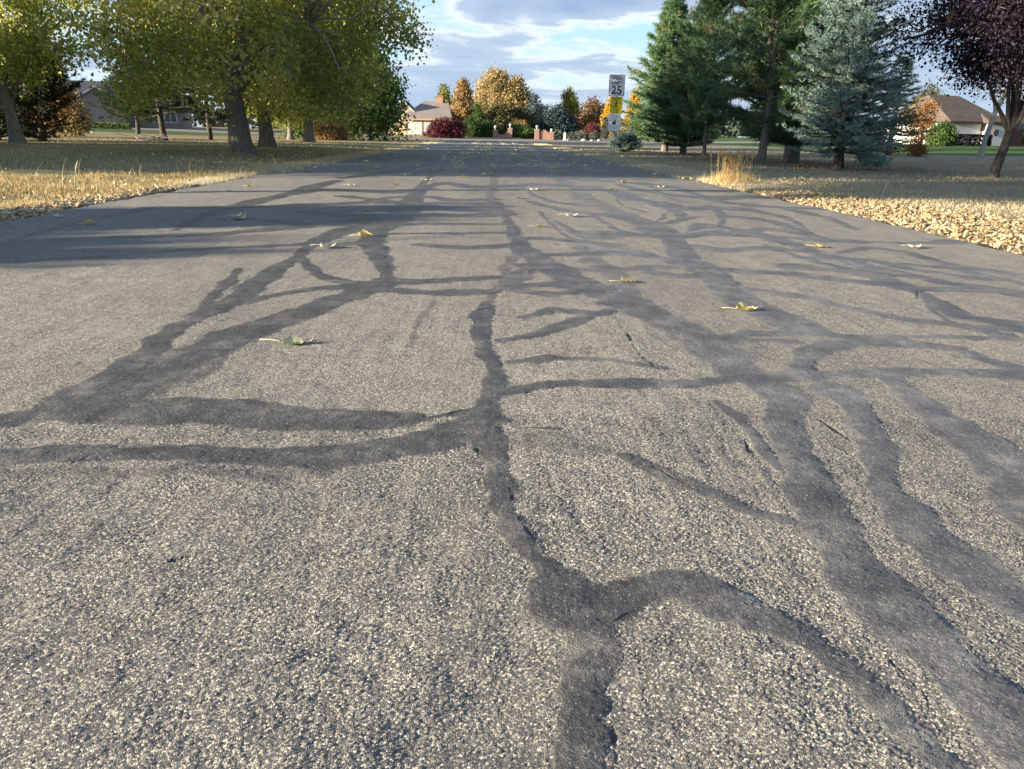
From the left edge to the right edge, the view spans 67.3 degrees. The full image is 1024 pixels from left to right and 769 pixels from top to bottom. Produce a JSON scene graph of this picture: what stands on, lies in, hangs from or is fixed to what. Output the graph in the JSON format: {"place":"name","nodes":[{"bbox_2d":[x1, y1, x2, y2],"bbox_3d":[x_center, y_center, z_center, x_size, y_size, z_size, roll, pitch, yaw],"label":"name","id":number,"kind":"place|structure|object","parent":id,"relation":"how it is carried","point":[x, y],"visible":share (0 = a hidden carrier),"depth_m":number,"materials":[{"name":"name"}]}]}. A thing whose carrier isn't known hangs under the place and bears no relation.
{"place":"outdoors","nodes":[
{"label":"outdoors","id":0,"kind":"place"},
{"bbox_2d":[0,136,403,191],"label":"lawn grass","id":1,"kind":"structure","parent":0,"point":[60,151],"depth_m":18.43,"materials":[{"name":"green plant"}]},
{"bbox_2d":[0,140,445,210],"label":"dry verge grass","id":2,"kind":"structure","parent":0,"point":[139,187],"depth_m":10.18,"materials":[{"name":"plant"}]},
{"bbox_2d":[0,140,1023,768],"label":"road","id":3,"kind":"structure","parent":0,"point":[480,472],"depth_m":1.64,"materials":[{"name":"grey asphalt"}]},
{"bbox_2d":[77,219,96,224],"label":"fallen leaf","id":4,"kind":"object","parent":3,"relation":"on","point":[88,221],"visible":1,"depth_m":5.81,"materials":[{"name":"green plant"}]},
{"bbox_2d":[224,212,241,216],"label":"fallen leaf","id":5,"kind":"object","parent":3,"relation":"on","point":[238,215],"visible":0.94,"depth_m":6.41,"materials":[{"name":"plant"}]},
{"bbox_2d":[228,211,245,219],"bbox_3d":[-2.226,-1.360,6.243,0.095,0.056,0.196,11,33,29],"label":"fallen leaf","id":6,"kind":"object","parent":3,"relation":"on","point":[243,216],"visible":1,"depth_m":6.28,"materials":[{"name":"green plant"}]},
{"bbox_2d":[259,336,312,344],"bbox_3d":[-0.778,-0.153,2.658,0.165,0.018,0.086,8,19,21],"label":"fallen leaf","id":7,"kind":"object","parent":3,"relation":"on","point":[292,341],"visible":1,"depth_m":2.66,"materials":[{"name":"beige plant"}]},
{"bbox_2d":[312,243,335,248],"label":"fallen leaf","id":8,"kind":"object","parent":3,"relation":"on","point":[325,245],"visible":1,"depth_m":4.84,"materials":[{"name":"beige plant"}]},
{"bbox_2d":[358,229,371,236],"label":"fallen leaf","id":9,"kind":"object","parent":3,"relation":"on","point":[363,233],"visible":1,"depth_m":5.37,"materials":[{"name":"yellow plant"}]},
{"bbox_2d":[609,277,635,281],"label":"fallen leaf","id":10,"kind":"object","parent":3,"relation":"on","point":[624,280],"visible":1,"depth_m":3.88,"materials":[{"name":"yellow plant"}]},
{"bbox_2d":[722,302,756,310],"bbox_3d":[0.978,-0.334,3.299,0.137,0.031,0.076,9,20,23],"label":"fallen leaf","id":11,"kind":"object","parent":3,"relation":"on","point":[741,306],"visible":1,"depth_m":3.29,"materials":[{"name":"yellow plant"}]},
{"bbox_2d":[0,127,1023,253],"bbox_3d":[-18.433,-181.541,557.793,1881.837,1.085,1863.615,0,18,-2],"label":"ground","id":12,"kind":"structure","parent":0,"point":[1015,153],"depth_m":21.84,"materials":[{"name":"beige plant"}]},
{"bbox_2d":[0,13,35,140],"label":"juniper tree","id":13,"kind":"object","parent":12,"relation":"on","point":[3,129],"visible":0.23,"depth_m":31.47,"materials":[{"name":"green plant"}]},
{"bbox_2d":[0,24,85,141],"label":"juniper tree","id":14,"kind":"object","parent":12,"relation":"on","point":[34,126],"visible":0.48,"depth_m":31.23,"materials":[{"name":"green plant"}]},
{"bbox_2d":[19,64,80,137],"bbox_3d":[-24.333,-15.137,40.087,3.519,4.708,3.256,0,18,-2],"label":"orange tree","id":15,"kind":"object","parent":12,"relation":"on","point":[62,114],"visible":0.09,"depth_m":40.28,"materials":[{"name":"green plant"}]},
{"bbox_2d":[0,0,101,142],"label":"cottonwood tree","id":16,"kind":"object","parent":12,"relation":"on","point":[20,55],"visible":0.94,"depth_m":27.01,"materials":[{"name":"green plant"}]},
{"bbox_2d":[54,91,97,136],"bbox_3d":[-26.535,-16.276,46.425,2.508,3.432,2.603,0,18,-2],"label":"straw shrub","id":17,"kind":"object","parent":12,"relation":"on","point":[84,127],"visible":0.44,"depth_m":46.44,"materials":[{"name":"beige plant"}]},
{"bbox_2d":[0,183,200,223],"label":"verge gravel","id":18,"kind":"structure","parent":12,"relation":"on","point":[22,210],"depth_m":7.53,"materials":[{"name":"beige gravel"}]},
{"bbox_2d":[89,122,131,129],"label":"hedge","id":19,"kind":"object","parent":12,"relation":"on","point":[101,125],"visible":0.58,"depth_m":82.89,"materials":[{"name":"green plant"}]},
{"bbox_2d":[29,80,192,128],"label":"house","id":20,"kind":"structure","parent":12,"relation":"on","point":[173,122],"depth_m":91.17,"materials":[{"name":"beige"}]},
{"bbox_2d":[81,108,117,125],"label":"garage door","id":21,"kind":"structure","parent":20,"relation":"in","point":[99,112],"depth_m":88.36,"materials":[{"name":"grey"}]},
{"bbox_2d":[164,113,176,122],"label":"window","id":22,"kind":"structure","parent":20,"relation":"in","point":[171,119],"depth_m":92.67,"materials":[{"name":"grey glass"}]},
{"bbox_2d":[94,44,165,134],"bbox_3d":[-29.786,-23.156,60.086,5.524,7.376,5.977,-13,23,-38],"label":"pine tree","id":23,"kind":"object","parent":12,"relation":"on","point":[137,124],"visible":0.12,"depth_m":60.08,"materials":[{"name":"green plant"}]},
{"bbox_2d":[115,133,170,140],"bbox_3d":[-17.914,-12.031,37.766,2.478,0.579,1.522,0,18,-2],"label":"stick pile","id":24,"kind":"object","parent":12,"relation":"on","point":[160,137],"visible":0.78,"depth_m":37.72,"materials":[{"name":"grey plant"}]},
{"bbox_2d":[107,4,206,140],"bbox_3d":[-17.804,-16.158,38.634,5.021,7.764,5.434,-12,22,-35],"label":"pine tree","id":25,"kind":"object","parent":12,"relation":"on","point":[159,113],"visible":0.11,"depth_m":39.12,"materials":[{"name":"green plant"}]},
{"bbox_2d":[164,66,226,139],"bbox_3d":[-17.474,-17.495,43.377,5.162,7.376,4.770,-16,24,-41],"label":"pine tree","id":26,"kind":"object","parent":12,"relation":"on","point":[220,116],"visible":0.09,"depth_m":43.66,"materials":[{"name":"green plant"}]},
{"bbox_2d":[55,0,437,153],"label":"cottonwood tree","id":27,"kind":"object","parent":12,"relation":"on","point":[311,59],"visible":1,"depth_m":19.64,"materials":[{"name":"green plant"}]},
{"bbox_2d":[243,20,316,139],"bbox_3d":[-17.981,-24.091,58.483,8.573,10.749,9.609,15,23,36],"label":"cottonwood tree","id":28,"kind":"object","parent":12,"relation":"on","point":[290,134],"visible":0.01,"depth_m":60.21,"materials":[{"name":"green plant"}]},
{"bbox_2d":[165,0,417,147],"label":"cottonwood tree","id":29,"kind":"object","parent":12,"relation":"on","point":[266,137],"visible":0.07,"depth_m":28.24,"materials":[{"name":"green plant"}]},
{"bbox_2d":[167,140,446,185],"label":"pale edge grass","id":30,"kind":"structure","parent":12,"relation":"on","point":[202,181],"depth_m":13.79,"materials":[{"name":"plant"}]},
{"bbox_2d":[272,113,359,137],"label":"bushy tree","id":31,"kind":"object","parent":12,"relation":"on","point":[297,134],"visible":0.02,"depth_m":71.35,"materials":[{"name":"green plant"}]},
{"bbox_2d":[254,3,408,141],"bbox_3d":[-12.184,-20.241,43.816,10.669,12.646,11.958,-10,21,-31],"label":"cottonwood tree","id":32,"kind":"object","parent":12,"relation":"on","point":[308,134],"visible":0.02,"depth_m":44.35,"materials":[{"name":"green plant"}]},
{"bbox_2d":[313,117,354,140],"bbox_3d":[-14.558,-20.625,62.383,3.522,2.513,3.792,-12,22,-35],"label":"orange shrub","id":33,"kind":"object","parent":12,"relation":"on","point":[329,131],"visible":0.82,"depth_m":61.59,"materials":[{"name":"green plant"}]},
{"bbox_2d":[325,41,417,140],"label":"bushy tree","id":34,"kind":"object","parent":12,"relation":"on","point":[369,124],"visible":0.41,"depth_m":66.33,"materials":[{"name":"green plant"}]},
{"bbox_2d":[388,95,452,134],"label":"house","id":35,"kind":"structure","parent":12,"relation":"on","point":[425,112],"depth_m":107.03,"materials":[{"name":"beige"}]},
{"bbox_2d":[407,121,421,133],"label":"garage door","id":36,"kind":"structure","parent":35,"relation":"in","point":[412,124],"depth_m":106.76,"materials":[{"name":"white paint"}]},
{"bbox_2d":[434,83,452,108],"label":"round tree","id":37,"kind":"object","parent":12,"relation":"on","point":[444,91],"visible":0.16,"depth_m":121.87,"materials":[{"name":"green plant"}]},
{"bbox_2d":[421,116,472,137],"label":"red bush","id":38,"kind":"object","parent":12,"relation":"on","point":[442,127],"visible":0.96,"depth_m":92.50,"materials":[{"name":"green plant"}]},
{"bbox_2d":[447,73,477,122],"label":"conical tree","id":39,"kind":"object","parent":12,"relation":"on","point":[463,102],"visible":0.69,"depth_m":107.06,"materials":[{"name":"orange plant"}]},
{"bbox_2d":[463,115,483,136],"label":"dark shrub","id":40,"kind":"object","parent":12,"relation":"on","point":[471,122],"visible":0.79,"depth_m":98.02,"materials":[{"name":"green plant"}]},
{"bbox_2d":[472,100,485,123],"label":"columnar conifer","id":41,"kind":"object","parent":12,"relation":"on","point":[478,109],"visible":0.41,"depth_m":101.43,"materials":[{"name":"green plant"}]},
{"bbox_2d":[478,119,499,136],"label":"dark shrub","id":42,"kind":"object","parent":12,"relation":"on","point":[487,129],"visible":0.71,"depth_m":99.28,"materials":[{"name":"green plant"}]},
{"bbox_2d":[472,63,528,116],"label":"round tree","id":43,"kind":"object","parent":12,"relation":"on","point":[491,85],"visible":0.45,"depth_m":116.04,"materials":[{"name":"yellow plant"}]},
{"bbox_2d":[482,99,522,134],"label":"olive shrub","id":44,"kind":"object","parent":12,"relation":"on","point":[501,116],"visible":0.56,"depth_m":102.45,"materials":[{"name":"green plant"}]},
{"bbox_2d":[493,124,512,138],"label":"brick gate wall","id":45,"kind":"structure","parent":12,"relation":"on","point":[506,135],"depth_m":94.93,"materials":[{"name":"brick"}]},
{"bbox_2d":[0,139,1023,250],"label":"leaf litter","id":46,"kind":"object","parent":12,"relation":"on","point":[4,211],"visible":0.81,"depth_m":13.27,"materials":[{"name":"plant"}]},
{"bbox_2d":[503,121,526,137],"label":"dark shrub","id":47,"kind":"object","parent":12,"relation":"on","point":[516,131],"visible":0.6,"depth_m":99.96,"materials":[{"name":"green plant"}]},
{"bbox_2d":[494,72,536,110],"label":"round tree","id":48,"kind":"object","parent":12,"relation":"on","point":[514,86],"visible":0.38,"depth_m":115.25,"materials":[{"name":"yellow plant"}]},
{"bbox_2d":[507,118,530,128],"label":"orange shrub","id":49,"kind":"object","parent":12,"relation":"on","point":[523,121],"visible":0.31,"depth_m":102.01,"materials":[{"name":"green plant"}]},
{"bbox_2d":[512,103,536,136],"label":"olive shrub","id":50,"kind":"object","parent":12,"relation":"on","point":[519,114],"visible":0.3,"depth_m":104.22,"materials":[{"name":"green plant"}]},
{"bbox_2d":[519,125,534,138],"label":"dark shrub","id":51,"kind":"object","parent":12,"relation":"on","point":[527,133],"visible":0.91,"depth_m":96.64,"materials":[{"name":"green plant"}]},
{"bbox_2d":[524,91,543,119],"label":"spruce tree","id":52,"kind":"object","parent":12,"relation":"on","point":[533,103],"visible":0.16,"depth_m":113.41,"materials":[{"name":"green plant"}]},
{"bbox_2d":[191,102,882,137],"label":"distant tree belt","id":53,"kind":"object","parent":12,"relation":"on","point":[734,133],"depth_m":233.94,"materials":[{"name":"green plant"}]},
{"bbox_2d":[533,103,551,128],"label":"pale shrub","id":54,"kind":"object","parent":12,"relation":"on","point":[539,111],"visible":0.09,"depth_m":111.00,"materials":[{"name":"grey plant"}]},
{"bbox_2d":[534,125,554,139],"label":"brick gate wall","id":55,"kind":"structure","parent":12,"relation":"on","point":[543,135],"depth_m":95.09,"materials":[{"name":"brick"}]},
{"bbox_2d":[535,101,577,137],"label":"spruce shrub","id":56,"kind":"object","parent":12,"relation":"on","point":[556,117],"visible":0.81,"depth_m":103.95,"materials":[{"name":"green plant"}]},
{"bbox_2d":[552,129,563,139],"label":"grey shrub","id":57,"kind":"object","parent":12,"relation":"on","point":[557,135],"visible":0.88,"depth_m":95.43,"materials":[{"name":"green plant"}]},
{"bbox_2d":[558,86,583,133],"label":"conifer tree","id":58,"kind":"object","parent":12,"relation":"on","point":[569,100],"visible":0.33,"depth_m":118.71,"materials":[{"name":"green plant"}]},
{"bbox_2d":[565,132,576,139],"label":"grey shrub","id":59,"kind":"object","parent":12,"relation":"on","point":[569,135],"visible":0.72,"depth_m":95.43,"materials":[{"name":"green plant"}]},
{"bbox_2d":[572,128,587,139],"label":"grey shrub","id":60,"kind":"object","parent":12,"relation":"on","point":[580,135],"visible":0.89,"depth_m":95.49,"materials":[{"name":"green plant"}]},
{"bbox_2d":[572,94,604,137],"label":"brown tree","id":61,"kind":"object","parent":12,"relation":"on","point":[594,106],"visible":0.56,"depth_m":114.60,"materials":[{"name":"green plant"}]},
{"bbox_2d":[582,121,602,136],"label":"red shrub","id":62,"kind":"object","parent":12,"relation":"on","point":[591,128],"visible":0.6,"depth_m":101.11,"materials":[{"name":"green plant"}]},
{"bbox_2d":[586,130,599,139],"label":"grey shrub","id":63,"kind":"object","parent":12,"relation":"on","point":[593,135],"visible":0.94,"depth_m":95.52,"materials":[{"name":"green plant"}]},
{"bbox_2d":[599,116,610,138],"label":"columnar conifer","id":64,"kind":"object","parent":12,"relation":"on","point":[605,134],"visible":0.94,"depth_m":103.59,"materials":[{"name":"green plant"}]},
{"bbox_2d":[599,96,621,137],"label":"yellow tree","id":65,"kind":"object","parent":12,"relation":"on","point":[606,110],"visible":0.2,"depth_m":111.40,"materials":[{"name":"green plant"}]},
{"bbox_2d":[608,74,624,154],"bbox_3d":[4.080,-10.454,30.512,0.620,3.440,0.047,1,18,1],"label":"speed limit sign","id":66,"kind":"object","parent":12,"relation":"on","point":[616,85],"visible":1,"depth_m":30.28,"materials":[{"name":"metal"}]},
{"bbox_2d":[610,126,635,135],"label":"orange shrub","id":67,"kind":"object","parent":12,"relation":"on","point":[623,129],"visible":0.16,"depth_m":102.77,"materials":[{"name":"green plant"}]},
{"bbox_2d":[607,129,643,151],"bbox_3d":[5.690,-12.189,38.589,1.855,1.303,1.810,0,18,-2],"label":"juniper shrub","id":68,"kind":"object","parent":12,"relation":"on","point":[627,141],"visible":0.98,"depth_m":38.24,"materials":[{"name":"green plant"}]},
{"bbox_2d":[622,87,643,136],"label":"yellow tree","id":69,"kind":"object","parent":12,"relation":"on","point":[636,100],"visible":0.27,"depth_m":107.46,"materials":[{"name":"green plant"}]},
{"bbox_2d":[620,0,712,151],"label":"pine tree","id":70,"kind":"object","parent":12,"relation":"on","point":[669,28],"visible":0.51,"depth_m":39.35,"materials":[{"name":"green plant"}]},
{"bbox_2d":[640,25,735,153],"bbox_3d":[8.183,-13.331,34.932,4.784,5.748,4.593,-13,22,-36],"label":"pine tree","id":71,"kind":"object","parent":12,"relation":"on","point":[669,121],"visible":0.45,"depth_m":34.81,"materials":[{"name":"green plant"}]},
{"bbox_2d":[671,0,741,156],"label":"pine tree","id":72,"kind":"object","parent":12,"relation":"on","point":[701,54],"visible":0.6,"depth_m":31.01,"materials":[{"name":"green plant"}]},
{"bbox_2d":[693,146,769,184],"bbox_3d":[3.682,-3.629,12.809,1.306,0.666,1.159,-3,19,-14],"label":"grass tuft","id":73,"kind":"object","parent":12,"relation":"on","point":[731,176],"visible":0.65,"depth_m":12.77,"materials":[{"name":"plant"}]},
{"bbox_2d":[681,0,852,163],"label":"pine tree","id":74,"kind":"object","parent":12,"relation":"on","point":[755,59],"visible":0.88,"depth_m":22.50,"materials":[{"name":"green plant"}]},
{"bbox_2d":[710,0,887,162],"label":"pine tree","id":75,"kind":"object","parent":12,"relation":"on","point":[793,156],"visible":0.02,"depth_m":25.43,"materials":[{"name":"green plant"}]},
{"bbox_2d":[729,1,869,159],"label":"pine tree","id":76,"kind":"object","parent":12,"relation":"on","point":[786,152],"depth_m":29.91,"materials":[{"name":"green plant"}]},
{"bbox_2d":[775,0,922,168],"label":"blue spruce","id":77,"kind":"object","parent":12,"relation":"on","point":[851,70],"visible":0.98,"depth_m":20.61,"materials":[{"name":"green plant"}]},
{"bbox_2d":[856,50,936,154],"bbox_3d":[20.846,-15.215,41.829,4.114,5.584,4.172,-9,20,-27],"label":"spruce tree","id":78,"kind":"object","parent":12,"relation":"on","point":[908,121],"visible":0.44,"depth_m":41.64,"materials":[{"name":"blue-green needle"},{"name":"dark bark"}]},
{"bbox_2d":[904,138,932,156],"bbox_3d":[21.373,-12.318,40.450,1.366,1.268,1.394,17,24,41],"label":"orange shrub","id":79,"kind":"object","parent":12,"relation":"on","point":[918,149],"visible":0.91,"depth_m":40.36,"materials":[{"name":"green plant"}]},
{"bbox_2d":[902,97,942,144],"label":"orange tree","id":80,"kind":"object","parent":12,"relation":"on","point":[926,109],"visible":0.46,"depth_m":70.61,"materials":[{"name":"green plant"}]},
{"bbox_2d":[909,80,947,103],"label":"bare tree","id":81,"kind":"object","parent":12,"relation":"on","point":[924,94],"visible":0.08,"depth_m":87.20,"materials":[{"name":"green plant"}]},
{"bbox_2d":[924,118,961,145],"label":"round bush","id":82,"kind":"object","parent":12,"relation":"on","point":[945,133],"visible":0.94,"depth_m":67.65,"materials":[{"name":"green plant"}]},
{"bbox_2d":[866,0,1023,178],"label":"plum tree","id":83,"kind":"object","parent":12,"relation":"on","point":[995,21],"visible":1,"depth_m":16.80,"materials":[{"name":"purple plant"}]},
{"bbox_2d":[892,95,1004,145],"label":"house","id":84,"kind":"structure","parent":12,"relation":"on","point":[965,116],"depth_m":77.57,"materials":[{"name":"brown paint"}]},
{"bbox_2d":[993,129,998,135],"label":"round window","id":85,"kind":"structure","parent":84,"relation":"in","point":[996,131],"depth_m":77.11,"materials":[{"name":"grey glass"}]},
{"bbox_2d":[952,134,992,145],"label":"hedge","id":86,"kind":"object","parent":12,"relation":"on","point":[966,137],"visible":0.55,"depth_m":73.32,"materials":[{"name":"plant"}]},
{"bbox_2d":[971,30,1023,157],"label":"birch tree","id":87,"kind":"object","parent":12,"relation":"on","point":[981,151],"visible":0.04,"depth_m":39.89,"materials":[{"name":"grey plant"}]},
{"bbox_2d":[997,114,1023,133],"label":"house","id":88,"kind":"structure","parent":12,"relation":"on","point":[1020,126],"depth_m":92.51,"materials":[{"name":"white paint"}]},
{"bbox_2d":[0,0,1023,137],"label":"sky","id":89,"kind":"structure","parent":0,"point":[555,45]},
{"bbox_2d":[128,128,1021,145],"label":"cross road","id":90,"kind":"structure","parent":0,"point":[436,138],"depth_m":88.95,"materials":[{"name":"grey asphalt"}]},
{"bbox_2d":[522,141,803,191],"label":"pale verge grass","id":91,"kind":"structure","parent":0,"point":[671,169],"depth_m":17.79,"materials":[{"name":"plant"}]},
{"bbox_2d":[585,148,1023,217],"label":"dull lawn grass","id":92,"kind":"structure","parent":0,"point":[945,191],"depth_m":15.89,"materials":[{"name":"green plant"}]},
{"bbox_2d":[715,182,1023,255],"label":"roadside gravel","id":93,"kind":"structure","parent":0,"point":[963,219],"depth_m":7.78,"materials":[{"name":"beige gravel"}]},
{"bbox_2d":[1010,131,1023,145],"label":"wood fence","id":94,"kind":"object","parent":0,"point":[1017,137],"visible":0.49,"depth_m":78.16,"materials":[{"name":"brown wood"}]}
]}

